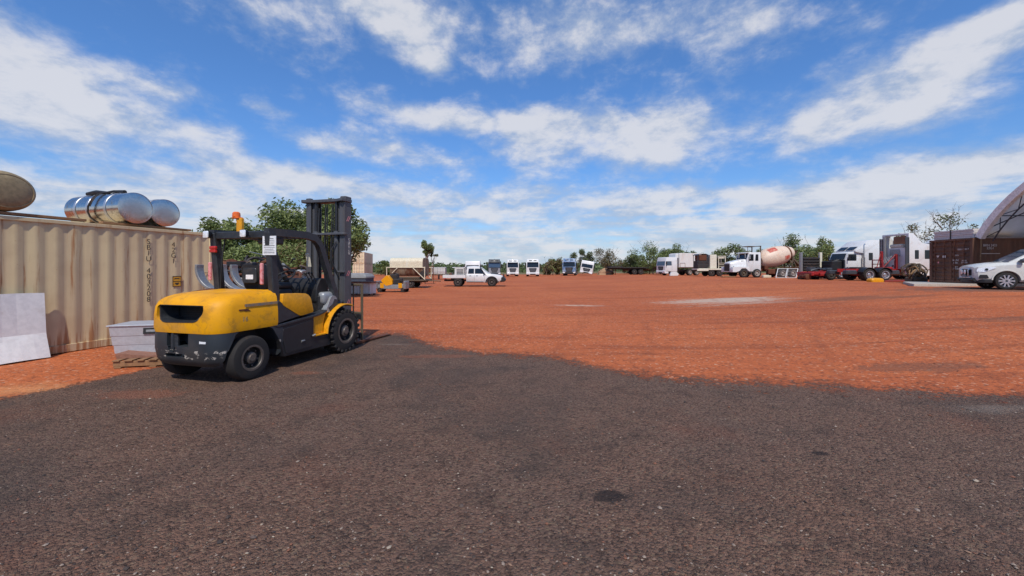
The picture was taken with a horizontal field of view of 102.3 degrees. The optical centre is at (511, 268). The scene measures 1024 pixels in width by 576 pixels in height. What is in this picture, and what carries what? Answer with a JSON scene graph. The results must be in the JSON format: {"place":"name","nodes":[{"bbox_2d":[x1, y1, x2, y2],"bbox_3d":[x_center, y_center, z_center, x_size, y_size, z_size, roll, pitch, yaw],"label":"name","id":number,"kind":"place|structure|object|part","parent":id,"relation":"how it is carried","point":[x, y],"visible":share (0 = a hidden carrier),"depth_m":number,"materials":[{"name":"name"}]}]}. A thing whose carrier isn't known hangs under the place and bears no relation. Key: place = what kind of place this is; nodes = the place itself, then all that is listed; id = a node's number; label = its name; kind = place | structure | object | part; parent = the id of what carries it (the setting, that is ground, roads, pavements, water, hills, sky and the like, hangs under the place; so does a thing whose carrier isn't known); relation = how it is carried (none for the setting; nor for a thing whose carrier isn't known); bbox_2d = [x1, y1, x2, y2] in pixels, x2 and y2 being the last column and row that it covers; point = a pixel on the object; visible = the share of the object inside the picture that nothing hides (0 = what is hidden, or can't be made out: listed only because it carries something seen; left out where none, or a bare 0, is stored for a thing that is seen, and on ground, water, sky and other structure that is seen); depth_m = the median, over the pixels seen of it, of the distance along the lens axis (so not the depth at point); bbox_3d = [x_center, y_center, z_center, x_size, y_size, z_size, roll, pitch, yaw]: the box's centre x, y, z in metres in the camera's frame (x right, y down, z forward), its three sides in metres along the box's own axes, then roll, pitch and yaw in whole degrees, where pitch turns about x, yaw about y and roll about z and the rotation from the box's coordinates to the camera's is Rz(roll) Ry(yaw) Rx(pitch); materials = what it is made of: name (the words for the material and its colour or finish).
{"place":"outdoors","nodes":[
{"label":"outdoors","id":0,"kind":"place"},
{"bbox_2d":[0,271,1023,575],"bbox_3d":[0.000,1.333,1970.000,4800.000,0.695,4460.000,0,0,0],"label":"ground","id":1,"kind":"structure","parent":0,"point":[622,331],"depth_m":3.96,"materials":[{"name":"grey gravel"}]},
{"bbox_2d":[0,293,50,364],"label":"leaning sheet","id":2,"kind":"object","parent":1,"relation":"on","point":[23,335],"visible":1,"depth_m":7.38,"materials":[{"name":"white metal"}]},
{"bbox_2d":[0,215,213,354],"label":"shipping container","id":3,"kind":"object","parent":1,"relation":"on","point":[91,281],"visible":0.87,"depth_m":8.48,"materials":[{"name":"metal"}]},
{"bbox_2d":[0,211,86,221],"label":"timber bearer","id":4,"kind":"object","parent":3,"relation":"on","point":[40,216],"visible":1,"depth_m":7.73,"materials":[{"name":"brown wood"}]},
{"bbox_2d":[0,170,35,211],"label":"oval tank","id":5,"kind":"object","parent":4,"relation":"on","point":[17,192],"visible":1,"depth_m":7.33,"materials":[{"name":"beige metal"}]},
{"bbox_2d":[99,221,190,230],"bbox_3d":[-8.530,-0.975,9.697,0.120,0.050,1.900,0,0,14],"label":"timber bearer","id":6,"kind":"object","parent":3,"relation":"on","point":[137,225],"visible":0.92,"depth_m":9.52,"materials":[{"name":"brown wood"}]},
{"bbox_2d":[64,193,152,223],"bbox_3d":[-9.330,-1.376,9.543,1.828,0.752,0.710,0,0,17],"label":"fuel tank","id":7,"kind":"object","parent":6,"relation":"on","point":[131,208],"visible":0.81,"depth_m":9.24,"materials":[{"name":"silver metal"}]},
{"bbox_2d":[87,193,110,222],"bbox_3d":[-9.293,-1.368,9.492,0.133,0.745,0.781,0,0,14],"label":"cargo strap","id":8,"kind":"object","parent":7,"relation":"attached to","point":[91,201],"visible":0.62,"depth_m":9.18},
{"bbox_2d":[86,190,126,195],"bbox_3d":[-9.396,-1.758,9.596,1.179,0.135,0.188,0,0,13],"label":"black hose","id":9,"kind":"object","parent":7,"relation":"on","point":[94,192],"visible":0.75,"depth_m":9.54,"materials":[{"name":"plastic"}]},
{"bbox_2d":[137,199,179,226],"bbox_3d":[-9.098,-1.356,10.197,1.578,0.712,0.670,0,0,19],"label":"fuel tank","id":10,"kind":"object","parent":6,"relation":"on","point":[166,213],"visible":0.43,"depth_m":9.92,"materials":[{"name":"silver metal"}]},
{"bbox_2d":[112,357,161,368],"bbox_3d":[-6.120,1.585,7.420,1.150,0.131,1.100,0,0,-12],"label":"pallet","id":11,"kind":"object","parent":1,"relation":"on","point":[149,362],"visible":0.24,"depth_m":6.87,"materials":[{"name":"brown wood"}]},
{"bbox_2d":[115,350,156,358],"bbox_3d":[-6.130,1.473,7.458,1.260,0.090,0.840,0,0,-14],"label":"packing sheet","id":12,"kind":"object","parent":11,"relation":"on","point":[132,354],"visible":0.26,"depth_m":7.00,"materials":[{"name":"beige cardboard"}]},
{"bbox_2d":[106,320,155,353],"bbox_3d":[-6.240,1.234,7.600,1.660,0.493,0.700,0,0,-14],"label":"toolbox","id":13,"kind":"object","parent":12,"relation":"on","point":[134,335],"visible":0.43,"depth_m":7.20,"materials":[{"name":"white metal"}]},
{"bbox_2d":[195,265,245,290],"bbox_3d":[-6.151,0.785,8.929,1.300,1.729,0.750,0,0,6],"label":"mudguard stand","id":14,"kind":"object","parent":1,"relation":"on","point":[206,283],"visible":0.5,"depth_m":8.74,"materials":[{"name":"metal"}]},
{"bbox_2d":[192,216,257,258],"bbox_3d":[-14.987,-0.512,21.271,3.722,4.572,3.269,0,0,-20],"label":"broadleaf tree","id":15,"kind":"object","parent":1,"relation":"on","point":[228,225],"visible":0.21,"depth_m":21.24,"materials":[{"name":"green plant"}]},
{"bbox_2d":[223,240,290,272],"bbox_3d":[-12.818,0.155,20.559,3.441,3.226,3.107,0,0,10],"label":"leafy bush","id":16,"kind":"object","parent":1,"relation":"on","point":[242,252],"visible":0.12,"depth_m":19.87,"materials":[{"name":"green plant"}]},
{"bbox_2d":[154,196,390,379],"bbox_3d":[-4.031,0.084,8.027,1.455,3.138,4.683,0,0,15],"label":"forklift","id":17,"kind":"object","parent":1,"relation":"on","point":[272,309],"visible":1,"depth_m":6.70,"materials":[{"name":"yellow paint"}]},
{"bbox_2d":[223,251,328,291],"bbox_3d":[-9.651,0.676,15.664,6.082,2.659,4.074,0,0,0],"label":"scrap heap","id":18,"kind":"object","parent":1,"relation":"on","point":[298,274],"visible":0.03,"depth_m":15.25,"materials":[{"name":"metal"}]},
{"bbox_2d":[236,197,326,255],"bbox_3d":[-12.354,-1.078,23.498,5.741,5.682,4.594,0,0,-26],"label":"broadleaf tree","id":19,"kind":"object","parent":1,"relation":"on","point":[281,218],"visible":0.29,"depth_m":22.51,"materials":[{"name":"green plant"}]},
{"bbox_2d":[277,242,305,269],"bbox_3d":[-10.842,0.243,20.092,2.856,3.043,2.324,0,0,26],"label":"leafy bush","id":20,"kind":"object","parent":1,"relation":"on","point":[285,257],"visible":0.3,"depth_m":19.66,"materials":[{"name":"green plant"}]},
{"bbox_2d":[296,198,372,265],"bbox_3d":[-9.722,-1.046,22.549,4.020,5.661,3.776,0,0,-13],"label":"broadleaf tree","id":21,"kind":"object","parent":1,"relation":"on","point":[359,239],"visible":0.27,"depth_m":22.06,"materials":[{"name":"green plant"}]},
{"bbox_2d":[353,264,372,273],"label":"shipping container","id":22,"kind":"object","parent":1,"relation":"on","point":[362,268],"visible":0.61,"depth_m":90.00,"materials":[{"name":"beige metal"}]},
{"bbox_2d":[353,264,357,272],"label":"door","id":23,"kind":"structure","parent":22,"relation":"in","point":[355,266],"depth_m":89.71,"materials":[{"name":"beige metal"}]},
{"bbox_2d":[358,264,363,272],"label":"door","id":24,"kind":"structure","parent":22,"relation":"in","point":[360,267],"depth_m":89.93,"materials":[{"name":"beige metal"}]},
{"bbox_2d":[353,252,372,263],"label":"shipping container","id":25,"kind":"object","parent":22,"relation":"on","point":[365,258],"visible":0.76,"depth_m":90.40,"materials":[{"name":"beige metal"}]},
{"bbox_2d":[358,253,363,262],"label":"door","id":26,"kind":"structure","parent":25,"relation":"in","point":[361,259],"depth_m":89.95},
{"bbox_2d":[351,273,374,281],"bbox_3d":[-11.886,1.005,30.442,3.001,1.290,1.640,0,0,6],"label":"covered trailer","id":27,"kind":"object","parent":1,"relation":"on","point":[362,277],"visible":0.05,"depth_m":29.68,"materials":[{"name":"metal"}]},
{"bbox_2d":[351,281,378,294],"bbox_3d":[-9.210,1.228,25.496,1.660,0.845,0.860,0,0,12],"label":"workshop cabinet","id":28,"kind":"object","parent":1,"relation":"on","point":[369,287],"visible":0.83,"depth_m":25.16,"materials":[{"name":"grey metal"}]},
{"bbox_3d":[-9.659,1.230,25.214,0.600,0.580,0.037,0,0,12],"label":"door","id":29,"kind":"part","parent":28,"relation":"part of","materials":[{"name":"grey metal"}]},
{"bbox_3d":[-8.954,1.230,25.065,0.600,0.580,0.037,0,0,12],"label":"door","id":30,"kind":"part","parent":28,"relation":"part of","materials":[{"name":"grey metal"}]},
{"bbox_2d":[375,260,389,274],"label":"green bush","id":31,"kind":"object","parent":1,"relation":"on","point":[384,264],"visible":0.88,"depth_m":95.44,"materials":[{"name":"green plant"}]},
{"bbox_2d":[376,272,408,291],"bbox_3d":[-8.279,0.964,28.637,2.120,1.367,1.025,0,0,4],"label":"sweeper machine","id":32,"kind":"object","parent":1,"relation":"on","point":[393,281],"visible":1,"depth_m":28.28,"materials":[{"name":"yellow metal"}]},
{"bbox_2d":[386,258,440,287],"bbox_3d":[-8.232,0.382,35.182,4.354,2.536,2.420,0,0,2],"label":"tank trailer","id":33,"kind":"object","parent":1,"relation":"on","point":[414,272],"visible":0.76,"depth_m":34.13,"materials":[{"name":"beige metal"}]},
{"bbox_2d":[421,240,434,257],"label":"gum tree","id":34,"kind":"object","parent":1,"relation":"on","point":[428,249],"visible":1,"depth_m":99.38,"materials":[{"name":"green plant"}]},
{"bbox_2d":[428,266,433,283],"bbox_3d":[-8.823,0.700,44.000,0.970,1.900,0.870,0,0,-10],"label":"steel stand","id":35,"kind":"object","parent":1,"relation":"on","point":[432,271],"visible":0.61,"depth_m":43.65,"materials":[{"name":"grey metal"}]},
{"bbox_2d":[430,252,437,265],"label":"gum tree","id":36,"kind":"object","parent":1,"relation":"on","point":[433,254],"visible":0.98,"depth_m":101.20,"materials":[{"name":"green plant"}]},
{"bbox_2d":[432,267,438,278],"bbox_3d":[-11.550,0.740,62.000,1.200,1.820,1.000,0,0,-5],"label":"bulk container","id":37,"kind":"object","parent":1,"relation":"on","point":[435,270],"visible":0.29,"depth_m":61.56,"materials":[{"name":"white plastic"}]},
{"bbox_2d":[437,267,446,278],"bbox_3d":[-10.338,0.740,61.000,1.200,1.820,1.000,0,0,3],"label":"bulk container","id":38,"kind":"object","parent":1,"relation":"on","point":[442,271],"visible":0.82,"depth_m":60.55,"materials":[{"name":"white plastic"}]},
{"bbox_2d":[464,261,481,273],"bbox_3d":[-5.744,0.287,63.125,2.640,2.715,6.550,0,0,0],"label":"truck","id":39,"kind":"object","parent":1,"relation":"on","point":[472,263],"visible":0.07,"depth_m":60.11,"materials":[{"name":"white paint"}]},
{"bbox_2d":[443,266,505,286],"bbox_3d":[-3.389,0.713,37.898,5.641,1.868,2.180,0,0,2],"label":"utility truck","id":40,"kind":"object","parent":1,"relation":"on","point":[477,274],"visible":1,"depth_m":37.02,"materials":[{"name":"white paint"}]},
{"bbox_2d":[452,267,466,274],"bbox_3d":[-4.804,0.350,37.901,1.200,0.895,1.250,0,0,1],"label":"tool canopy","id":41,"kind":"object","parent":40,"relation":"on","point":[460,270],"visible":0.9,"depth_m":37.30,"materials":[{"name":"white metal"}]},
{"bbox_2d":[487,259,501,274],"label":"cab over truck","id":42,"kind":"object","parent":1,"relation":"on","point":[494,266],"visible":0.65,"depth_m":81.96,"materials":[{"name":"grey paint"}]},
{"bbox_2d":[505,260,519,275],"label":"cab over truck","id":43,"kind":"object","parent":1,"relation":"on","point":[513,266],"visible":1,"depth_m":83.96,"materials":[{"name":"white paint"}]},
{"bbox_2d":[525,259,540,275],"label":"cab over truck","id":44,"kind":"object","parent":1,"relation":"on","point":[532,266],"visible":1,"depth_m":82.97,"materials":[{"name":"white paint"}]},
{"bbox_2d":[539,256,562,274],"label":"scrub bush","id":45,"kind":"object","parent":1,"relation":"on","point":[549,265],"visible":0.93,"depth_m":95.82,"materials":[{"name":"green plant"}]},
{"bbox_2d":[552,259,561,274],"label":"scrub bush","id":46,"kind":"object","parent":1,"relation":"on","point":[556,270],"visible":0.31,"depth_m":96.69,"materials":[{"name":"green plant"}]},
{"bbox_2d":[322,260,793,272],"bbox_3d":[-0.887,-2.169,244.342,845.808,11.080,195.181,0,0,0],"label":"scrub","id":47,"kind":"object","parent":1,"relation":"on","point":[450,269],"visible":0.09,"depth_m":176.00,"materials":[{"name":"green plant"}]},
{"bbox_2d":[561,258,576,275],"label":"cab over truck","id":48,"kind":"object","parent":1,"relation":"on","point":[569,266],"visible":0.98,"depth_m":82.02,"materials":[{"name":"blue paint"}]},
{"bbox_2d":[569,248,595,273],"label":"scrub tree","id":49,"kind":"object","parent":1,"relation":"on","point":[587,257],"visible":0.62,"depth_m":97.87,"materials":[{"name":"green plant"}]},
{"bbox_2d":[579,260,594,273],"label":"truck cab","id":50,"kind":"object","parent":1,"relation":"on","point":[588,267],"visible":1,"depth_m":79.93,"materials":[{"name":"white paint"}]},
{"bbox_2d":[597,268,613,274],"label":"rubble heap","id":51,"kind":"object","parent":1,"relation":"on","point":[604,271],"visible":0.86,"depth_m":79.25,"materials":[{"name":"beige stone"}]},
{"bbox_2d":[592,248,624,270],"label":"scrub tree","id":52,"kind":"object","parent":1,"relation":"on","point":[606,261],"visible":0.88,"depth_m":96.73,"materials":[{"name":"green plant"}]},
{"bbox_2d":[605,266,647,274],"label":"flat trailer","id":53,"kind":"object","parent":1,"relation":"on","point":[635,270],"visible":1,"depth_m":77.71,"materials":[{"name":"metal"}]},
{"bbox_2d":[623,256,639,266],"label":"scrub tree","id":54,"kind":"object","parent":1,"relation":"on","point":[629,261],"visible":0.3,"depth_m":91.25,"materials":[{"name":"green plant"}]},
{"bbox_2d":[627,240,666,273],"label":"scrub tree","id":55,"kind":"object","parent":1,"relation":"on","point":[632,256],"visible":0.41,"depth_m":89.37,"materials":[{"name":"green plant"}]},
{"bbox_2d":[637,247,668,273],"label":"scrub tree","id":56,"kind":"object","parent":1,"relation":"on","point":[651,252],"visible":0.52,"depth_m":84.39,"materials":[{"name":"green plant"}]},
{"bbox_2d":[669,272,678,275],"bbox_3d":[24.415,0.838,62.125,1.292,0.589,0.350,0,0,0],"label":"loose bumper","id":57,"kind":"object","parent":1,"relation":"on","point":[674,274],"visible":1,"depth_m":61.95,"materials":[{"name":"white paint"}]},
{"bbox_2d":[663,242,687,271],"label":"scrub tree","id":58,"kind":"object","parent":1,"relation":"on","point":[675,251],"visible":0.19,"depth_m":87.29,"materials":[{"name":"green plant"}]},
{"bbox_2d":[656,253,704,274],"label":"box truck","id":59,"kind":"object","parent":1,"relation":"on","point":[673,262],"visible":0.83,"depth_m":66.90,"materials":[{"name":"white paint"}]},
{"bbox_2d":[692,268,722,275],"bbox_3d":[28.712,0.578,58.970,5.500,1.103,2.360,0,0,0],"label":"service trailer","id":60,"kind":"object","parent":1,"relation":"on","point":[711,271],"visible":0.94,"depth_m":57.89,"materials":[{"name":"metal"}]},
{"bbox_2d":[693,254,707,267],"bbox_3d":[26.962,-1.020,59.000,1.500,2.090,1.600,0,0,0],"label":"compressor","id":61,"kind":"object","parent":60,"relation":"on","point":[700,261],"visible":0.95,"depth_m":58.25,"materials":[{"name":"metal"}]},
{"bbox_2d":[706,255,716,267],"bbox_3d":[28.412,-0.955,58.880,0.950,1.950,1.540,0,0,0],"label":"cabinet","id":62,"kind":"object","parent":60,"relation":"on","point":[712,261],"visible":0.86,"depth_m":58.13,"materials":[{"name":"white metal"}]},
{"bbox_3d":[28.412,-0.955,58.132,0.820,1.750,0.045,0,0,0],"label":"door","id":63,"kind":"part","parent":62,"relation":"part of","materials":[{"name":"white metal"}]},
{"bbox_2d":[717,256,725,267],"bbox_3d":[29.662,-0.860,58.900,1.100,1.770,1.350,0,0,0],"label":"operator frame","id":64,"kind":"object","parent":60,"relation":"on","point":[720,264],"visible":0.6,"depth_m":58.31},
{"bbox_2d":[714,250,732,262],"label":"scrub tree","id":65,"kind":"object","parent":1,"relation":"on","point":[724,258],"visible":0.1,"depth_m":79.07,"materials":[{"name":"green plant"}]},
{"bbox_2d":[710,243,746,274],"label":"scrub tree","id":66,"kind":"object","parent":1,"relation":"on","point":[728,250],"visible":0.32,"depth_m":77.46,"materials":[{"name":"green plant"}]},
{"bbox_2d":[721,246,798,277],"bbox_3d":[30.829,-0.837,50.526,9.435,3.915,2.800,0,0,-4],"label":"concrete mixer","id":67,"kind":"object","parent":1,"relation":"on","point":[743,264],"visible":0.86,"depth_m":49.55,"materials":[{"name":"white paint"}]},
{"bbox_2d":[776,268,788,277],"bbox_3d":[30.727,0.552,46.883,1.846,1.101,0.592,0,0,0],"label":"ramp frame","id":68,"kind":"object","parent":1,"relation":"on","point":[781,274],"visible":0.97,"depth_m":46.82,"materials":[{"name":"white paint"}]},
{"bbox_2d":[785,268,797,277],"bbox_3d":[31.708,0.552,46.733,1.846,1.101,0.592,0,0,0],"label":"ramp frame","id":69,"kind":"object","parent":1,"relation":"on","point":[791,271],"visible":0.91,"depth_m":46.81,"materials":[{"name":"white paint"}]},
{"bbox_2d":[777,233,814,268],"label":"scrub tree","id":70,"kind":"object","parent":1,"relation":"on","point":[791,241],"visible":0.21,"depth_m":72.52,"materials":[{"name":"green plant"}]},
{"bbox_2d":[785,234,834,264],"bbox_3d":[48.039,-1.726,66.087,8.804,7.729,7.558,0,0,33],"label":"scrub tree","id":71,"kind":"object","parent":1,"relation":"on","point":[815,252],"visible":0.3,"depth_m":64.49,"materials":[{"name":"green plant"}]},
{"bbox_2d":[798,252,821,278],"bbox_3d":[30.787,-0.275,42.600,2.240,2.700,0.800,0,0,0],"label":"steel rack","id":72,"kind":"object","parent":1,"relation":"on","point":[809,262],"visible":0.75,"depth_m":42.38,"materials":[{"name":"grey metal"}]},
{"bbox_2d":[797,268,840,279],"bbox_3d":[28.257,0.497,38.000,3.360,1.125,2.200,0,0,0],"label":"truck chassis","id":73,"kind":"object","parent":1,"relation":"on","point":[812,273],"visible":0.91,"depth_m":37.49,"materials":[{"name":"red paint"}]},
{"bbox_2d":[818,240,901,278],"bbox_3d":[35.161,-0.869,41.200,8.260,3.825,2.780,0,0,0],"label":"sleeper truck","id":74,"kind":"object","parent":1,"relation":"on","point":[864,253],"visible":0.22,"depth_m":40.15,"materials":[{"name":"white paint"}]},
{"bbox_2d":[866,278,883,281],"bbox_3d":[27.311,0.883,31.000,0.998,0.300,0.582,0,0,0],"label":"yellow cowl","id":75,"kind":"object","parent":1,"relation":"on","point":[874,280],"visible":0.91,"depth_m":30.74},
{"bbox_2d":[827,233,928,280],"bbox_3d":[32.830,-0.943,35.250,10.260,3.972,2.780,0,0,0],"label":"sleeper truck","id":76,"kind":"object","parent":1,"relation":"on","point":[898,252],"visible":0.62,"depth_m":34.48,"materials":[{"name":"white paint"}]},
{"bbox_2d":[884,280,904,281],"bbox_3d":[29.110,0.963,31.223,2.011,0.115,0.555,0,0,0],"label":"red bar","id":77,"kind":"object","parent":1,"relation":"on","point":[894,281],"visible":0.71,"depth_m":31.00,"materials":[{"name":"paint"}]},
{"bbox_2d":[896,225,915,236],"bbox_3d":[61.431,-2.951,64.163,3.264,8.469,2.994,0,0,-2],"label":"scrub tree","id":78,"kind":"object","parent":1,"relation":"on","point":[911,226],"visible":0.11,"depth_m":63.72,"materials":[{"name":"green plant"}]},
{"bbox_2d":[901,263,928,281],"bbox_3d":[27.604,0.327,28.238,1.470,1.368,1.144,0,0,-13],"label":"hose coil","id":79,"kind":"object","parent":1,"relation":"on","point":[913,271],"visible":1,"depth_m":28.01,"materials":[{"name":"brown rubber"}]},
{"bbox_2d":[905,221,937,242],"bbox_3d":[61.433,-3.047,61.865,5.436,8.662,4.412,0,0,-12],"label":"scrub tree","id":80,"kind":"object","parent":1,"relation":"on","point":[924,231],"visible":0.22,"depth_m":61.67,"materials":[{"name":"green plant"}]},
{"bbox_2d":[925,204,978,239],"bbox_3d":[55.362,-3.473,51.499,5.151,9.421,5.134,0,0,40],"label":"scrub tree","id":81,"kind":"object","parent":1,"relation":"on","point":[948,219],"visible":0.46,"depth_m":52.19,"materials":[{"name":"green plant"}]},
{"bbox_2d":[903,282,1023,286],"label":"concrete slab","id":82,"kind":"structure","parent":1,"relation":"on","point":[934,284],"depth_m":22.89,"materials":[{"name":"grey concrete"}]},
{"bbox_2d":[929,238,1023,283],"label":"shipping container","id":83,"kind":"object","parent":82,"relation":"on","point":[949,258],"visible":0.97,"depth_m":24.05,"materials":[{"name":"metal"}]},
{"bbox_2d":[930,241,950,280],"bbox_3d":[26.130,-0.441,25.162,0.100,2.411,1.187,0,0,0],"label":"door","id":84,"kind":"structure","parent":83,"relation":"in","point":[941,270],"depth_m":25.09,"materials":[{"name":"metal"}]},
{"bbox_2d":[934,229,978,239],"bbox_3d":[27.350,-2.000,24.605,2.150,0.560,2.250,0,0,0],"label":"panel stack","id":85,"kind":"object","parent":83,"relation":"on","point":[956,234],"visible":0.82,"depth_m":24.45,"materials":[{"name":"grey plastic"}]},
{"bbox_2d":[951,240,969,280],"bbox_3d":[26.130,-0.441,24.014,0.100,2.411,1.100,0,0,0],"label":"door","id":86,"kind":"structure","parent":83,"relation":"in","point":[963,254],"depth_m":24.14,"materials":[{"name":"metal"}]},
{"bbox_2d":[975,182,1023,259],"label":"dome shelter","id":87,"kind":"object","parent":83,"relation":"on","point":[1005,219],"visible":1,"depth_m":22.75,"materials":[{"name":"fabric"}]},
{"bbox_2d":[957,249,1023,289],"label":"four wheel drive","id":88,"kind":"structure","parent":1,"relation":"on","point":[1005,272],"depth_m":19.55,"materials":[{"name":"white paint"}]},
{"bbox_2d":[0,0,1023,266],"label":"sky","id":89,"kind":"structure","parent":0,"point":[474,130],"materials":[{"name":"blue"}]}
]}

